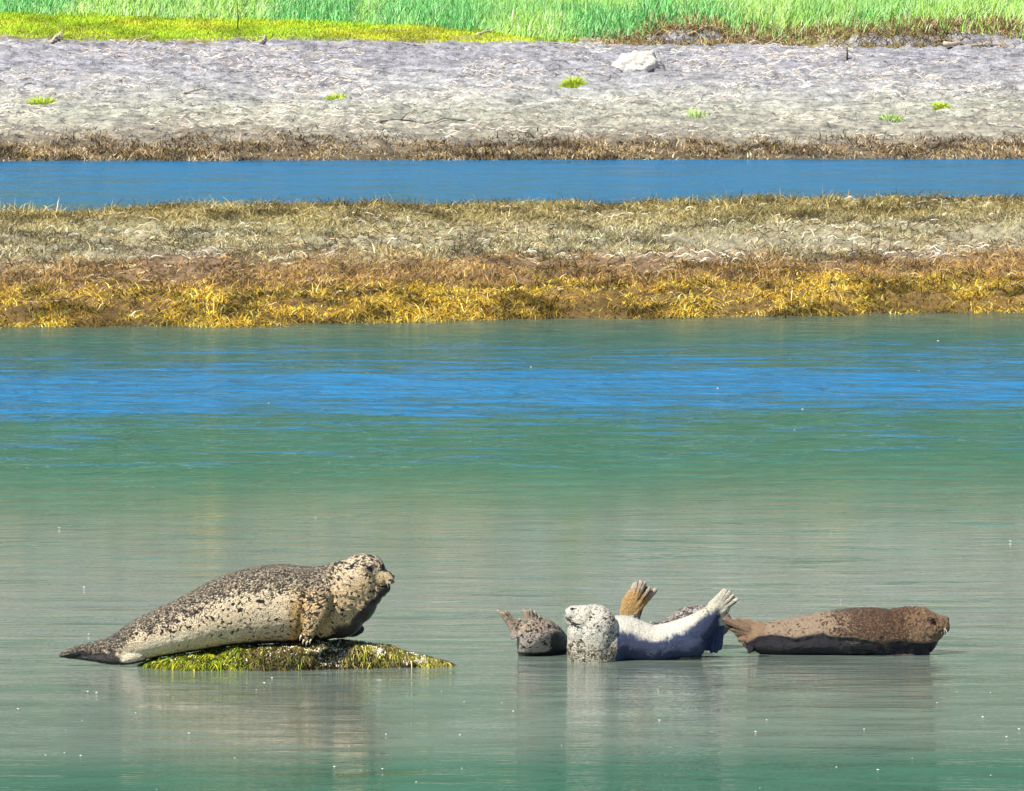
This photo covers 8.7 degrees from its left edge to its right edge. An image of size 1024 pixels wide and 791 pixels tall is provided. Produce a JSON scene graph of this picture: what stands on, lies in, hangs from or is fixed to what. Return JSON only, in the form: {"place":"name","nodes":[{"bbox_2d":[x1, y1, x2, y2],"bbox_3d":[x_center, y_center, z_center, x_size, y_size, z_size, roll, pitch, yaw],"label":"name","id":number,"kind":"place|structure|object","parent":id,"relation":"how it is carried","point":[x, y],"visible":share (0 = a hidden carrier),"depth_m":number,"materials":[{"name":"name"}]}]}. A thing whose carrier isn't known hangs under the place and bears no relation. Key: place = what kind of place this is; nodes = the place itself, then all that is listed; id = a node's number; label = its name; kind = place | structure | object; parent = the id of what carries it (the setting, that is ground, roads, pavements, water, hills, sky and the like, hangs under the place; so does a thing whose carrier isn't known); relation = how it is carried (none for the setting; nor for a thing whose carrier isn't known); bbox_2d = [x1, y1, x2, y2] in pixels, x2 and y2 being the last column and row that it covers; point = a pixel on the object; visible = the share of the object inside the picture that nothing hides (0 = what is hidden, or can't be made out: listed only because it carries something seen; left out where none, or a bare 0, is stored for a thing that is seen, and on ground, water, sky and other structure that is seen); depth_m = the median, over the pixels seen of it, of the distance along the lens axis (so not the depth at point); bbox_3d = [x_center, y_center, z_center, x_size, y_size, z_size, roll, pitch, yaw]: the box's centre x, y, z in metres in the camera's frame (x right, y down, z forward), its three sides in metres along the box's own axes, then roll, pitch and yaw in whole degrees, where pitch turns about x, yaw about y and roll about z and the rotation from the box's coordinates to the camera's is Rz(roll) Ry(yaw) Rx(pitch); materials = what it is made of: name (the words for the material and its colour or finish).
{"place":"outdoors","nodes":[
{"label":"outdoors","id":0,"kind":"place"},
{"bbox_2d":[0,159,1023,790],"bbox_3d":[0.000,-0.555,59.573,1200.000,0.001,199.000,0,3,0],"label":"water","id":1,"kind":"structure","parent":0,"point":[464,481],"depth_m":38.88,"materials":[{"name":"green liquid"}]},
{"bbox_2d":[138,638,456,671],"bbox_3d":[-0.973,1.196,30.056,1.498,0.225,0.564,0,3,0],"label":"rock","id":2,"kind":"object","parent":1,"relation":"in","point":[341,653],"visible":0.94,"depth_m":29.94,"materials":[{"name":"green stone"}]},
{"bbox_2d":[59,554,394,664],"bbox_3d":[-1.273,0.955,30.026,1.500,0.496,0.448,0,3,0],"label":"seal","id":3,"kind":"object","parent":2,"relation":"on","point":[275,603],"visible":1,"depth_m":29.94,"materials":[{"name":"beige fur"}]},
{"bbox_2d":[17,340,1019,781],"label":"foam flecks","id":4,"kind":"object","parent":1,"relation":"on","point":[501,702],"visible":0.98,"depth_m":27.88,"materials":[{"name":"white liquid"}]},
{"bbox_2d":[497,608,566,655],"bbox_3d":[0.129,1.110,30.610,0.224,0.307,0.440,2,4,28],"label":"seal","id":5,"kind":"object","parent":1,"relation":"in","point":[536,635],"visible":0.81,"depth_m":30.48,"materials":[{"name":"grey fur"}]},
{"bbox_2d":[563,589,738,662],"bbox_3d":[0.600,1.056,30.377,0.806,0.377,0.276,-1,4,-12],"label":"seal","id":6,"kind":"object","parent":1,"relation":"in","point":[596,633],"visible":0.98,"depth_m":30.30,"materials":[{"name":"white fur"}]},
{"bbox_2d":[619,580,731,634],"bbox_3d":[0.752,1.031,30.875,0.524,0.376,0.216,0,3,0],"label":"seal","id":7,"kind":"object","parent":1,"relation":"in","point":[638,596],"visible":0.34,"depth_m":30.83,"materials":[{"name":"fur"}]},
{"bbox_2d":[722,606,949,655],"bbox_3d":[1.461,1.081,30.620,1.059,0.253,0.283,0,3,0],"label":"seal","id":8,"kind":"object","parent":1,"relation":"in","point":[909,631],"visible":1,"depth_m":30.53,"materials":[{"name":"brown fur"}]},
{"bbox_2d":[0,13,1023,160],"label":"bank","id":9,"kind":"structure","parent":0,"point":[407,65],"depth_m":135.73,"materials":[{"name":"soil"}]},
{"bbox_2d":[26,95,56,104],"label":"grass tuft","id":10,"kind":"object","parent":9,"relation":"on","point":[39,100],"visible":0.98,"depth_m":132.47,"materials":[{"name":"green plant"}]},
{"bbox_2d":[50,30,62,42],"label":"driftwood","id":11,"kind":"object","parent":9,"relation":"on","point":[57,36],"visible":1,"depth_m":147.00,"materials":[{"name":"brown wood"}]},
{"bbox_2d":[127,34,150,44],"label":"driftwood","id":12,"kind":"object","parent":9,"relation":"on","point":[133,42],"visible":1,"depth_m":147.39,"materials":[{"name":"brown wood"}]},
{"bbox_2d":[182,87,212,93],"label":"driftwood","id":13,"kind":"object","parent":9,"relation":"on","point":[188,92],"visible":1,"depth_m":135.11,"materials":[{"name":"brown wood"}]},
{"bbox_2d":[237,3,238,27],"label":"stake","id":14,"kind":"object","parent":9,"relation":"on","point":[237,16],"visible":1,"depth_m":151.25,"materials":[{"name":"brown wood"}]},
{"bbox_2d":[258,35,275,43],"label":"driftwood","id":15,"kind":"object","parent":9,"relation":"on","point":[264,37],"visible":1,"depth_m":147.02,"materials":[{"name":"brown wood"}]},
{"bbox_2d":[0,10,580,42],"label":"turf grass","id":16,"kind":"structure","parent":9,"relation":"on","point":[30,20],"depth_m":150.88,"materials":[{"name":"green plant"}]},
{"bbox_2d":[323,92,346,100],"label":"grass tuft","id":17,"kind":"object","parent":9,"relation":"on","point":[330,97],"visible":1,"depth_m":134.51,"materials":[{"name":"green plant"}]},
{"bbox_2d":[380,112,465,123],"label":"driftwood","id":18,"kind":"object","parent":9,"relation":"on","point":[402,119],"visible":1,"depth_m":129.19,"materials":[{"name":"grey wood"}]},
{"bbox_2d":[475,26,497,35],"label":"driftwood","id":19,"kind":"object","parent":9,"relation":"on","point":[486,31],"visible":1,"depth_m":149.73,"materials":[{"name":"brown wood"}]},
{"bbox_2d":[0,0,1023,44],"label":"reed grass","id":20,"kind":"structure","parent":9,"relation":"on","point":[548,19],"depth_m":152.47,"materials":[{"name":"green plant"}]},
{"bbox_2d":[0,125,1023,160],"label":"brown weed","id":21,"kind":"object","parent":9,"relation":"on","point":[539,151],"visible":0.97,"depth_m":123.03,"materials":[{"name":"brown plant"}]},
{"bbox_2d":[0,30,1023,151],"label":"dark wrack","id":22,"kind":"object","parent":9,"relation":"on","point":[102,63],"visible":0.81,"depth_m":134.34,"materials":[{"name":"brown plant"}]},
{"bbox_2d":[555,75,587,88],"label":"grass tuft","id":23,"kind":"object","parent":9,"relation":"on","point":[574,82],"visible":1,"depth_m":136.98,"materials":[{"name":"green plant"}]},
{"bbox_2d":[611,50,665,71],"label":"rock","id":24,"kind":"object","parent":9,"relation":"on","point":[636,61],"visible":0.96,"depth_m":141.50,"materials":[{"name":"white stone"}]},
{"bbox_2d":[685,108,710,117],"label":"grass tuft","id":25,"kind":"object","parent":9,"relation":"on","point":[695,113],"visible":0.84,"depth_m":131.66,"materials":[{"name":"green plant"}]},
{"bbox_2d":[687,25,749,35],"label":"driftwood","id":26,"kind":"object","parent":9,"relation":"on","point":[702,27],"visible":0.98,"depth_m":148.61,"materials":[{"name":"brown wood"}]},
{"bbox_2d":[749,34,786,44],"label":"driftwood","id":27,"kind":"object","parent":9,"relation":"on","point":[753,41],"visible":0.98,"depth_m":147.32,"materials":[{"name":"brown wood"}]},
{"bbox_2d":[534,13,1023,48],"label":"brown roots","id":28,"kind":"object","parent":9,"relation":"on","point":[651,41],"visible":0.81,"depth_m":148.45,"materials":[{"name":"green plant"}]},
{"bbox_2d":[878,112,904,121],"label":"grass tuft","id":29,"kind":"object","parent":9,"relation":"on","point":[893,116],"visible":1,"depth_m":130.66,"materials":[{"name":"green plant"}]},
{"bbox_2d":[931,100,951,110],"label":"grass tuft","id":30,"kind":"object","parent":9,"relation":"on","point":[939,105],"visible":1,"depth_m":132.92,"materials":[{"name":"green plant"}]},
{"bbox_2d":[932,33,968,42],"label":"driftwood","id":31,"kind":"object","parent":9,"relation":"on","point":[939,39],"visible":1,"depth_m":148.30,"materials":[{"name":"brown wood"}]},
{"bbox_2d":[942,40,1003,47],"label":"driftwood","id":32,"kind":"object","parent":9,"relation":"on","point":[956,42],"visible":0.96,"depth_m":147.24,"materials":[{"name":"brown wood"}]},
{"bbox_2d":[0,196,1023,326],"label":"mud bank","id":33,"kind":"structure","parent":0,"point":[614,293],"depth_m":69.03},
{"bbox_2d":[0,185,1023,308],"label":"marsh stubble","id":34,"kind":"object","parent":33,"relation":"on","point":[892,211],"visible":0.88,"depth_m":75.06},
{"bbox_2d":[0,262,1023,328],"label":"rockweed","id":35,"kind":"object","parent":33,"relation":"on","point":[444,294],"visible":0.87,"depth_m":62.96,"materials":[{"name":"yellow plant"}]},
{"bbox_2d":[0,196,1023,272],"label":"pale stalks","id":36,"kind":"object","parent":33,"relation":"on","point":[815,239],"visible":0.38,"depth_m":74.41,"materials":[{"name":"beige plant"}]}
]}

